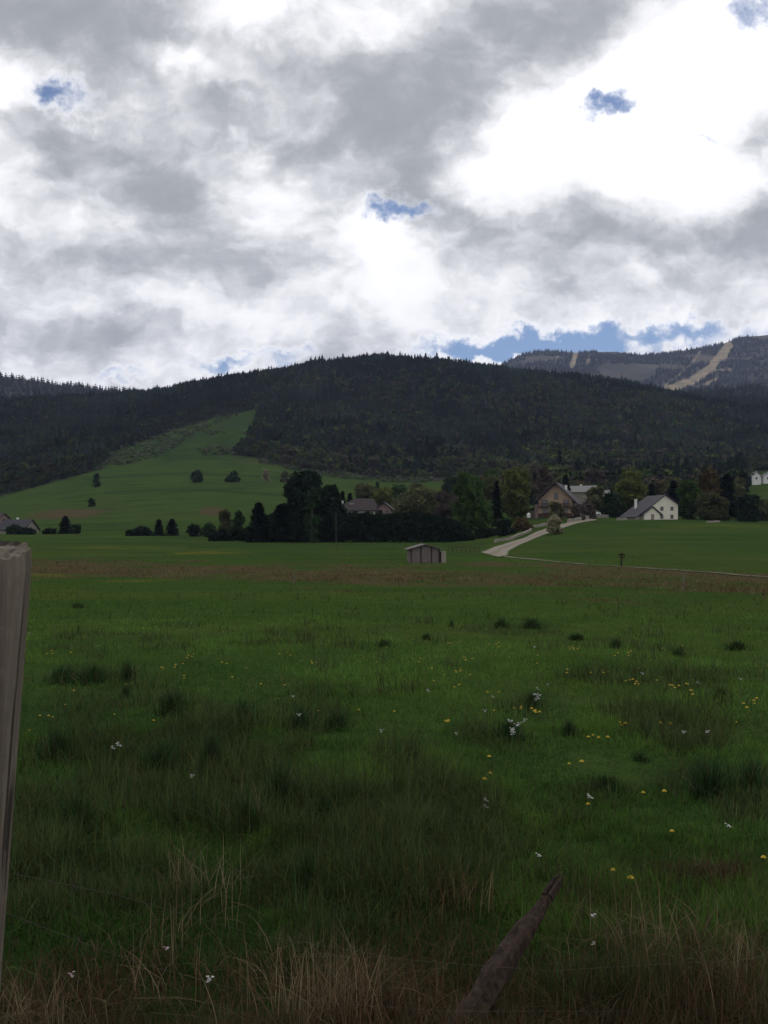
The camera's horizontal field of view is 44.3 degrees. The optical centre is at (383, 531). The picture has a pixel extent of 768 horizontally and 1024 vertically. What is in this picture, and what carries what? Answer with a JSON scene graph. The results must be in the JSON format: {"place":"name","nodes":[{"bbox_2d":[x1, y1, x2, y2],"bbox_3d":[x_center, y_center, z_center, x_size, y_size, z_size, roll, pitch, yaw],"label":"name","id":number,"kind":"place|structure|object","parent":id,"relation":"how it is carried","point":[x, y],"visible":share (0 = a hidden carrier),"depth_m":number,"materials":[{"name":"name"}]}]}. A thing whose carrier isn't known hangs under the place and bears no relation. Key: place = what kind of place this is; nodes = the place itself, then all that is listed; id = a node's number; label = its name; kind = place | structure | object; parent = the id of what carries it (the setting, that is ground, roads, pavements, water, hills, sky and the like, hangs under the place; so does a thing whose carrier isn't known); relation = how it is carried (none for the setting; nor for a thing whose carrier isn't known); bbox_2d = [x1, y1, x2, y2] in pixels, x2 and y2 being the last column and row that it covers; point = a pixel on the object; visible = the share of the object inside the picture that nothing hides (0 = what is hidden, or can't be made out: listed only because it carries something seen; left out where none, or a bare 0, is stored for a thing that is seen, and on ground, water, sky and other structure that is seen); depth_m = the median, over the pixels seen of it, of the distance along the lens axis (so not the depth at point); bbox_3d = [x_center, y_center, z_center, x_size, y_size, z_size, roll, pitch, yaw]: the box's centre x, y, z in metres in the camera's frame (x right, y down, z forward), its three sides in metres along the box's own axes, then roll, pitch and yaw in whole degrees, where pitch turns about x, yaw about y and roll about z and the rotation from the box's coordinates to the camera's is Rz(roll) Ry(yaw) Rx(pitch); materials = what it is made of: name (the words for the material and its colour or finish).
{"place":"outdoors","nodes":[
{"label":"outdoors","id":0,"kind":"place"},
{"bbox_2d":[0,378,106,397],"bbox_3d":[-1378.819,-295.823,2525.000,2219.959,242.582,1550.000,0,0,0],"label":"hill","id":1,"kind":"structure","parent":0,"point":[10,392],"depth_m":2302.27,"materials":[{"name":"green plant"}]},
{"bbox_2d":[0,371,138,397],"bbox_3d":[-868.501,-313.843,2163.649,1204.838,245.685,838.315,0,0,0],"label":"wood","id":2,"kind":"object","parent":1,"relation":"on","point":[65,387],"visible":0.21,"depth_m":2348.76,"materials":[{"name":"green plant"}]},
{"bbox_2d":[0,379,767,1023],"bbox_3d":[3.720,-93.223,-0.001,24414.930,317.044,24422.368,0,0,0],"label":"ground","id":3,"kind":"structure","parent":0,"point":[152,489],"depth_m":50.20,"materials":[{"name":"green plant"}]},
{"bbox_2d":[4,523,19,534],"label":"shrub","id":4,"kind":"object","parent":3,"relation":"on","point":[12,529],"visible":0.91,"depth_m":322.85,"materials":[{"name":"green plant"}]},
{"bbox_2d":[0,540,31,986],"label":"wooden post","id":5,"kind":"object","parent":3,"relation":"on","point":[15,567],"visible":1,"depth_m":1.02,"materials":[{"name":"grey wood"}]},
{"bbox_2d":[0,518,40,533],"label":"farmhouse","id":6,"kind":"object","parent":3,"relation":"on","point":[23,523],"visible":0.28,"depth_m":333.50,"materials":[{"name":"stone"}]},
{"bbox_2d":[17,525,37,534],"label":"shrub","id":7,"kind":"object","parent":3,"relation":"on","point":[26,531],"visible":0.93,"depth_m":320.80,"materials":[{"name":"green plant"}]},
{"bbox_2d":[28,721,89,762],"bbox_3d":[-2.347,1.504,6.814,0.430,0.359,0.528,0,0,-35],"label":"rush tussock","id":8,"kind":"object","parent":3,"relation":"on","point":[56,736],"visible":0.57,"depth_m":6.79,"materials":[{"name":"green plant"}]},
{"bbox_2d":[42,661,85,684],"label":"rush tussock","id":9,"kind":"object","parent":3,"relation":"on","point":[59,671],"visible":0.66,"depth_m":10.68,"materials":[{"name":"green plant"}]},
{"bbox_2d":[57,516,71,533],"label":"young spruce","id":10,"kind":"object","parent":3,"relation":"on","point":[64,525],"visible":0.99,"depth_m":329.47,"materials":[{"name":"green plant"}]},
{"bbox_2d":[69,524,82,533],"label":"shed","id":11,"kind":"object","parent":3,"relation":"on","point":[74,529],"visible":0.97,"depth_m":328.89,"materials":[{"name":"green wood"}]},
{"bbox_2d":[49,779,105,831],"bbox_3d":[-1.686,1.500,5.142,0.340,0.309,0.271,0,0,9],"label":"rush tussock","id":12,"kind":"object","parent":3,"relation":"on","point":[79,807],"visible":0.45,"depth_m":5.12,"materials":[{"name":"green plant"}]},
{"bbox_2d":[59,660,132,686],"bbox_3d":[-3.216,1.590,10.711,0.978,0.297,0.810,0,0,-7],"label":"rush tussock","id":13,"kind":"object","parent":3,"relation":"on","point":[94,673],"visible":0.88,"depth_m":10.61,"materials":[{"name":"green plant"}]},
{"bbox_2d":[119,683,133,698],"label":"rush tussock","id":14,"kind":"object","parent":3,"relation":"on","point":[126,689],"visible":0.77,"depth_m":9.60,"materials":[{"name":"green plant"}]},
{"bbox_2d":[115,657,140,682],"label":"rush tussock","id":15,"kind":"object","parent":3,"relation":"on","point":[127,669],"visible":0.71,"depth_m":10.79,"materials":[{"name":"green plant"}]},
{"bbox_2d":[132,525,152,535],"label":"hedge bush","id":16,"kind":"object","parent":3,"relation":"on","point":[139,530],"visible":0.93,"depth_m":300.68,"materials":[{"name":"green plant"}]},
{"bbox_2d":[125,732,186,775],"bbox_3d":[-1.539,1.524,6.509,0.490,0.343,0.486,0,0,-42],"label":"rush tussock","id":17,"kind":"object","parent":3,"relation":"on","point":[161,756],"visible":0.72,"depth_m":6.48,"materials":[{"name":"green plant"}]},
{"bbox_2d":[151,519,164,535],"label":"young spruce","id":18,"kind":"object","parent":3,"relation":"on","point":[158,529],"visible":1,"depth_m":299.60,"materials":[{"name":"green plant"}]},
{"bbox_2d":[164,519,181,535],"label":"young spruce","id":19,"kind":"object","parent":3,"relation":"on","point":[171,529],"visible":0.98,"depth_m":299.49,"materials":[{"name":"green plant"}]},
{"bbox_2d":[147,687,200,719],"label":"rush tussock","id":20,"kind":"object","parent":3,"relation":"on","point":[170,701],"visible":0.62,"depth_m":8.65,"materials":[{"name":"green plant"}]},
{"bbox_2d":[185,523,200,536],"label":"bush","id":21,"kind":"object","parent":3,"relation":"on","point":[192,530],"visible":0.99,"depth_m":289.09,"materials":[{"name":"green plant"}]},
{"bbox_2d":[189,469,203,482],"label":"bush","id":22,"kind":"object","parent":3,"relation":"on","point":[196,475],"visible":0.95,"depth_m":637.95,"materials":[{"name":"green plant"}]},
{"bbox_2d":[183,727,226,766],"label":"rush tussock","id":23,"kind":"object","parent":3,"relation":"on","point":[211,749],"visible":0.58,"depth_m":6.68,"materials":[{"name":"green plant"}]},
{"bbox_2d":[198,522,215,536],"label":"bush","id":24,"kind":"object","parent":3,"relation":"on","point":[207,529],"visible":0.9,"depth_m":283.95,"materials":[{"name":"green plant"}]},
{"bbox_2d":[216,509,232,531],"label":"birch tree","id":25,"kind":"object","parent":3,"relation":"on","point":[224,515],"visible":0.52,"depth_m":261.32,"materials":[{"name":"green plant"}]},
{"bbox_2d":[208,527,245,540],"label":"hedge","id":26,"kind":"object","parent":3,"relation":"on","point":[221,534],"visible":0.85,"depth_m":248.91,"materials":[{"name":"green plant"}]},
{"bbox_2d":[224,470,241,481],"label":"bush","id":27,"kind":"object","parent":3,"relation":"on","point":[231,477],"visible":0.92,"depth_m":637.95,"materials":[{"name":"green plant"}]},
{"bbox_2d":[229,510,245,530],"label":"birch tree","id":28,"kind":"object","parent":3,"relation":"on","point":[238,521],"visible":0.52,"depth_m":256.98,"materials":[{"name":"green plant"}]},
{"bbox_2d":[222,696,258,721],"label":"rush tussock","id":29,"kind":"object","parent":3,"relation":"on","point":[243,705],"visible":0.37,"depth_m":8.23,"materials":[{"name":"green plant"}]},
{"bbox_2d":[229,781,265,837],"bbox_3d":[-0.738,1.480,5.017,0.221,0.340,0.221,0,0,-27],"label":"rush tussock","id":30,"kind":"object","parent":3,"relation":"on","point":[244,809],"visible":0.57,"depth_m":5.01,"materials":[{"name":"green plant"}]},
{"bbox_2d":[244,502,272,542],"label":"pine tree","id":31,"kind":"object","parent":3,"relation":"on","point":[258,519],"visible":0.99,"depth_m":237.13,"materials":[{"name":"green plant"}]},
{"bbox_2d":[262,503,300,541],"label":"pine tree","id":32,"kind":"object","parent":3,"relation":"on","point":[281,509],"visible":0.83,"depth_m":238.31,"materials":[{"name":"green plant"}]},
{"bbox_2d":[255,753,311,804],"bbox_3d":[-0.610,1.490,5.692,0.356,0.352,0.284,0,0,-44],"label":"rush tussock","id":33,"kind":"object","parent":3,"relation":"on","point":[280,776],"visible":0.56,"depth_m":5.67,"materials":[{"name":"green plant"}]},
{"bbox_2d":[96,407,474,482],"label":"hillside scrub","id":34,"kind":"object","parent":3,"relation":"on","point":[207,449],"visible":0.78,"depth_m":818.43,"materials":[{"name":"green plant"}]},
{"bbox_2d":[276,701,332,734],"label":"rush tussock","id":35,"kind":"object","parent":3,"relation":"on","point":[302,717],"visible":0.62,"depth_m":7.79,"materials":[{"name":"green plant"}]},
{"bbox_2d":[284,841,329,900],"bbox_3d":[-0.320,1.488,4.105,0.265,0.302,0.320,0,0,-12],"label":"rush tussock","id":36,"kind":"object","parent":3,"relation":"on","point":[306,867],"visible":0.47,"depth_m":4.12,"materials":[{"name":"green plant"}]},
{"bbox_2d":[301,487,322,542],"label":"tree","id":37,"kind":"object","parent":3,"relation":"on","point":[311,520],"visible":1,"depth_m":234.89,"materials":[{"name":"green plant"}]},
{"bbox_2d":[281,469,345,541],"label":"cedar tree","id":38,"kind":"object","parent":3,"relation":"on","point":[296,486],"visible":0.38,"depth_m":241.11,"materials":[{"name":"green plant"}]},
{"bbox_2d":[308,790,340,820],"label":"rush tussock","id":39,"kind":"object","parent":3,"relation":"on","point":[324,802],"visible":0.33,"depth_m":5.28,"materials":[{"name":"green plant"}]},
{"bbox_2d":[320,702,352,732],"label":"rush tussock","id":40,"kind":"object","parent":3,"relation":"on","point":[338,722],"visible":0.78,"depth_m":7.93,"materials":[{"name":"green plant"}]},
{"bbox_2d":[326,484,346,513],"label":"cedar tree","id":41,"kind":"object","parent":3,"relation":"on","point":[333,490],"visible":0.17,"depth_m":249.38,"materials":[{"name":"green plant"}]},
{"bbox_2d":[243,510,476,541],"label":"hedge","id":42,"kind":"object","parent":3,"relation":"on","point":[407,526],"visible":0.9,"depth_m":238.25,"materials":[{"name":"green plant"}]},
{"bbox_2d":[353,481,376,498],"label":"village tree","id":43,"kind":"object","parent":3,"relation":"on","point":[361,490],"visible":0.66,"depth_m":385.52,"materials":[{"name":"green plant"}]},
{"bbox_2d":[342,498,395,514],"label":"bungalow","id":44,"kind":"object","parent":3,"relation":"on","point":[362,505],"visible":0.45,"depth_m":284.65,"materials":[{"name":"tile"}]},
{"bbox_2d":[371,486,395,512],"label":"broad tree","id":45,"kind":"object","parent":3,"relation":"on","point":[382,494],"visible":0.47,"depth_m":332.44,"materials":[{"name":"green plant"}]},
{"bbox_2d":[0,351,767,494],"bbox_3d":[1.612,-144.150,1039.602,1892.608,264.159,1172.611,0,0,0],"label":"conifer forest","id":46,"kind":"object","parent":3,"relation":"on","point":[215,388],"visible":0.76,"depth_m":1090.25,"materials":[{"name":"green plant"}]},
{"bbox_2d":[392,483,407,499],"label":"village tree","id":47,"kind":"object","parent":3,"relation":"on","point":[398,489],"visible":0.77,"depth_m":469.48,"materials":[{"name":"green plant"}]},
{"bbox_2d":[390,732,424,768],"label":"rush tussock","id":48,"kind":"object","parent":3,"relation":"on","point":[408,749],"visible":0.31,"depth_m":6.54,"materials":[{"name":"green plant"}]},
{"bbox_2d":[388,485,440,513],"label":"broad tree","id":49,"kind":"object","parent":3,"relation":"on","point":[419,499],"visible":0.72,"depth_m":314.79,"materials":[{"name":"green plant"}]},
{"bbox_2d":[404,544,445,562],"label":"field shed","id":50,"kind":"structure","parent":3,"relation":"on","point":[422,553],"depth_m":111.31,"materials":[{"name":"grey wood"}]},
{"bbox_2d":[422,550,430,561],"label":"door","id":51,"kind":"structure","parent":50,"relation":"in","point":[426,554],"depth_m":111.29,"materials":[{"name":"grey wood"}]},
{"bbox_2d":[430,490,458,518],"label":"broad tree","id":52,"kind":"object","parent":3,"relation":"on","point":[444,508],"visible":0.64,"depth_m":299.05,"materials":[{"name":"brown plant"}]},
{"bbox_2d":[442,474,456,492],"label":"village tree","id":53,"kind":"object","parent":3,"relation":"on","point":[447,484],"visible":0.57,"depth_m":467.85,"materials":[{"name":"green plant"}]},
{"bbox_2d":[449,471,494,532],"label":"broad tree","id":54,"kind":"object","parent":3,"relation":"on","point":[471,511],"visible":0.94,"depth_m":259.30,"materials":[{"name":"green plant"}]},
{"bbox_2d":[474,526,499,538],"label":"hedge","id":55,"kind":"object","parent":3,"relation":"on","point":[481,532],"visible":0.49,"depth_m":245.37,"materials":[{"name":"green plant"}]},
{"bbox_2d":[480,474,502,517],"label":"broad tree","id":56,"kind":"object","parent":3,"relation":"on","point":[488,488],"visible":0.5,"depth_m":328.08,"materials":[{"name":"green plant"}]},
{"bbox_2d":[489,481,505,527],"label":"cypress tree","id":57,"kind":"object","parent":3,"relation":"on","point":[497,513],"visible":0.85,"depth_m":274.76,"materials":[{"name":"green plant"}]},
{"bbox_2d":[489,617,512,628],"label":"rush tussock","id":58,"kind":"object","parent":3,"relation":"on","point":[500,622],"visible":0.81,"depth_m":19.64,"materials":[{"name":"green plant"}]},
{"bbox_2d":[495,518,515,536],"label":"shrub","id":59,"kind":"object","parent":3,"relation":"on","point":[505,526],"visible":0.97,"depth_m":230.74,"materials":[{"name":"green plant"}]},
{"bbox_2d":[449,872,563,1023],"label":"broken post","id":60,"kind":"object","parent":3,"relation":"on","point":[513,945],"visible":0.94,"depth_m":3.06,"materials":[{"name":"brown wood"}]},
{"bbox_2d":[488,710,535,742],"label":"rush tussock","id":61,"kind":"object","parent":3,"relation":"on","point":[507,726],"visible":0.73,"depth_m":7.48,"materials":[{"name":"green plant"}]},
{"bbox_2d":[494,528,531,542],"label":"wall","id":62,"kind":"structure","parent":3,"relation":"on","point":[514,536],"depth_m":205.05,"materials":[{"name":"stone"}]},
{"bbox_2d":[495,465,531,519],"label":"broad tree","id":63,"kind":"object","parent":3,"relation":"on","point":[514,491],"visible":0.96,"depth_m":298.03,"materials":[{"name":"green plant"}]},
{"bbox_2d":[512,517,534,531],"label":"shrub","id":64,"kind":"object","parent":3,"relation":"on","point":[522,524],"visible":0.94,"depth_m":238.78,"materials":[{"name":"green plant"}]},
{"bbox_2d":[516,687,547,710],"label":"rush tussock","id":65,"kind":"object","parent":3,"relation":"on","point":[532,697],"visible":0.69,"depth_m":8.99,"materials":[{"name":"green plant"}]},
{"bbox_2d":[517,616,549,628],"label":"rush tussock","id":66,"kind":"object","parent":3,"relation":"on","point":[528,623],"visible":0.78,"depth_m":19.51,"materials":[{"name":"green plant"}]},
{"bbox_2d":[531,462,553,498],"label":"broad tree","id":67,"kind":"object","parent":3,"relation":"on","point":[546,476],"visible":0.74,"depth_m":343.33,"materials":[{"name":"brown plant"}]},
{"bbox_2d":[545,514,563,533],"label":"shrub","id":68,"kind":"object","parent":3,"relation":"on","point":[554,522],"visible":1,"depth_m":204.27,"materials":[{"name":"green plant"}]},
{"bbox_2d":[547,501,564,520],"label":"broad tree","id":69,"kind":"object","parent":3,"relation":"on","point":[557,509],"visible":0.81,"depth_m":267.29,"materials":[{"name":"green plant"}]},
{"bbox_2d":[530,482,582,517],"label":"chalet","id":70,"kind":"object","parent":3,"relation":"on","point":[560,494],"visible":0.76,"depth_m":296.39,"materials":[{"name":"beige paint"}]},
{"bbox_2d":[559,718,580,736],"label":"rush tussock","id":71,"kind":"object","parent":3,"relation":"on","point":[569,727],"visible":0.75,"depth_m":7.63,"materials":[{"name":"green plant"}]},
{"bbox_2d":[566,503,588,519],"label":"shrub","id":72,"kind":"object","parent":3,"relation":"on","point":[577,510],"visible":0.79,"depth_m":268.52,"materials":[{"name":"brown plant"}]},
{"bbox_2d":[570,484,596,501],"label":"barn","id":73,"kind":"structure","parent":3,"relation":"on","point":[578,492],"depth_m":364.13,"materials":[{"name":"stone"}]},
{"bbox_2d":[582,501,597,518],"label":"shrub","id":74,"kind":"object","parent":3,"relation":"on","point":[591,512],"visible":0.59,"depth_m":282.66,"materials":[{"name":"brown plant"}]},
{"bbox_2d":[583,485,605,510],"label":"broad tree","id":75,"kind":"object","parent":3,"relation":"on","point":[594,495],"visible":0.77,"depth_m":328.68,"materials":[{"name":"green plant"}]},
{"bbox_2d":[584,467,604,484],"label":"village tree","id":76,"kind":"object","parent":3,"relation":"on","point":[594,476],"visible":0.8,"depth_m":490.70,"materials":[{"name":"brown plant"}]},
{"bbox_2d":[586,771,624,792],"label":"rush tussock","id":77,"kind":"object","parent":3,"relation":"on","point":[603,781],"visible":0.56,"depth_m":6.04,"materials":[{"name":"green plant"}]},
{"bbox_2d":[599,491,626,517],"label":"broad tree","id":78,"kind":"object","parent":3,"relation":"on","point":[615,503],"visible":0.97,"depth_m":310.70,"materials":[{"name":"green plant"}]},
{"bbox_2d":[613,468,648,511],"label":"broad tree","id":79,"kind":"object","parent":3,"relation":"on","point":[629,487],"visible":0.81,"depth_m":315.78,"materials":[{"name":"green plant"}]},
{"bbox_2d":[629,749,650,762],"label":"rush tussock","id":80,"kind":"object","parent":3,"relation":"on","point":[638,757],"visible":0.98,"depth_m":6.78,"materials":[{"name":"green plant"}]},
{"bbox_2d":[620,495,680,519],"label":"farmhouse","id":81,"kind":"object","parent":3,"relation":"on","point":[659,507],"visible":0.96,"depth_m":292.17,"materials":[{"name":"paint"}]},
{"bbox_2d":[654,479,667,494],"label":"village tree","id":82,"kind":"object","parent":3,"relation":"on","point":[659,485],"visible":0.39,"depth_m":418.28,"materials":[{"name":"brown plant"}]},
{"bbox_2d":[665,480,679,509],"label":"conifer","id":83,"kind":"object","parent":3,"relation":"on","point":[671,490],"visible":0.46,"depth_m":329.47,"materials":[{"name":"green plant"}]},
{"bbox_2d":[675,480,703,518],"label":"broad tree","id":84,"kind":"object","parent":3,"relation":"on","point":[688,491],"visible":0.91,"depth_m":298.62,"materials":[{"name":"green plant"}]},
{"bbox_2d":[660,752,750,804],"bbox_3d":[2.038,1.501,5.881,0.539,0.340,0.534,0,0,32],"label":"rush tussock","id":85,"kind":"object","parent":3,"relation":"on","point":[714,776],"visible":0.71,"depth_m":5.84,"materials":[{"name":"green plant"}]},
{"bbox_2d":[693,466,724,510],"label":"broad tree","id":86,"kind":"object","parent":3,"relation":"on","point":[709,482],"visible":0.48,"depth_m":302.73,"materials":[{"name":"brown plant"}]},
{"bbox_2d":[692,490,730,520],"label":"broad tree","id":87,"kind":"object","parent":3,"relation":"on","point":[709,506],"visible":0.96,"depth_m":290.04,"materials":[{"name":"green plant"}]},
{"bbox_2d":[717,473,738,518],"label":"conifer","id":88,"kind":"object","parent":3,"relation":"on","point":[727,484],"visible":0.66,"depth_m":309.09,"materials":[{"name":"green plant"}]},
{"bbox_2d":[707,749,767,799],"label":"rush tussock","id":89,"kind":"object","parent":3,"relation":"on","point":[753,770],"visible":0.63,"depth_m":5.96,"materials":[{"name":"green plant"}]},
{"bbox_2d":[720,639,754,650],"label":"rush tussock","id":90,"kind":"object","parent":3,"relation":"on","point":[733,644],"visible":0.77,"depth_m":14.18,"materials":[{"name":"green plant"}]},
{"bbox_2d":[733,477,745,511],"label":"broad tree","id":91,"kind":"object","parent":3,"relation":"on","point":[740,483],"visible":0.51,"depth_m":358.10,"materials":[{"name":"green plant"}]},
{"bbox_2d":[734,494,760,521],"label":"broad tree","id":92,"kind":"object","parent":3,"relation":"on","point":[748,508],"visible":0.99,"depth_m":283.89,"materials":[{"name":"green plant"}]},
{"bbox_2d":[749,471,761,484],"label":"cottage","id":93,"kind":"structure","parent":3,"relation":"on","point":[755,478],"depth_m":552.05,"materials":[{"name":"paint"}]},
{"bbox_2d":[756,497,767,520],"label":"broad tree","id":94,"kind":"object","parent":3,"relation":"on","point":[763,509],"visible":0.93,"depth_m":297.69,"materials":[{"name":"green plant"}]},
{"bbox_2d":[0,563,767,1023],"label":"dry grass","id":95,"kind":"structure","parent":0,"point":[336,981],"depth_m":3.24,"materials":[{"name":"beige plant"}]},
{"bbox_2d":[0,0,767,390],"label":"sky","id":96,"kind":"structure","parent":0,"point":[189,189],"materials":[{"name":"white"}]},
{"bbox_2d":[481,519,595,556],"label":"road","id":97,"kind":"structure","parent":0,"point":[504,549],"depth_m":187.12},
{"bbox_2d":[504,556,767,576],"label":"path","id":98,"kind":"structure","parent":0,"point":[637,567],"depth_m":92.40,"materials":[{"name":"grey gravel"}]},
{"bbox_2d":[505,335,767,390],"bbox_3d":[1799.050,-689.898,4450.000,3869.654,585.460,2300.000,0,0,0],"label":"mountain","id":99,"kind":"structure","parent":0,"point":[633,371],"depth_m":4019.35,"materials":[{"name":"green plant"}]},
{"bbox_2d":[501,334,767,390],"bbox_3d":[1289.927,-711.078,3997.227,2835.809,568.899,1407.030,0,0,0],"label":"wood","id":100,"kind":"object","parent":99,"relation":"on","point":[625,358],"visible":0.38,"depth_m":4133.31,"materials":[{"name":"green plant"}]},
{"bbox_3d":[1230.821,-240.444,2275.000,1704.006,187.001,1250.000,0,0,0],"label":"right hill","id":101,"kind":"structure","parent":0,"visible":0},
{"bbox_2d":[670,380,767,398],"bbox_3d":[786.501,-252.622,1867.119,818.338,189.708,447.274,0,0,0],"label":"wood","id":102,"kind":"object","parent":101,"relation":"on","point":[746,390],"visible":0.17,"depth_m":1954.66,"materials":[{"name":"green plant"}]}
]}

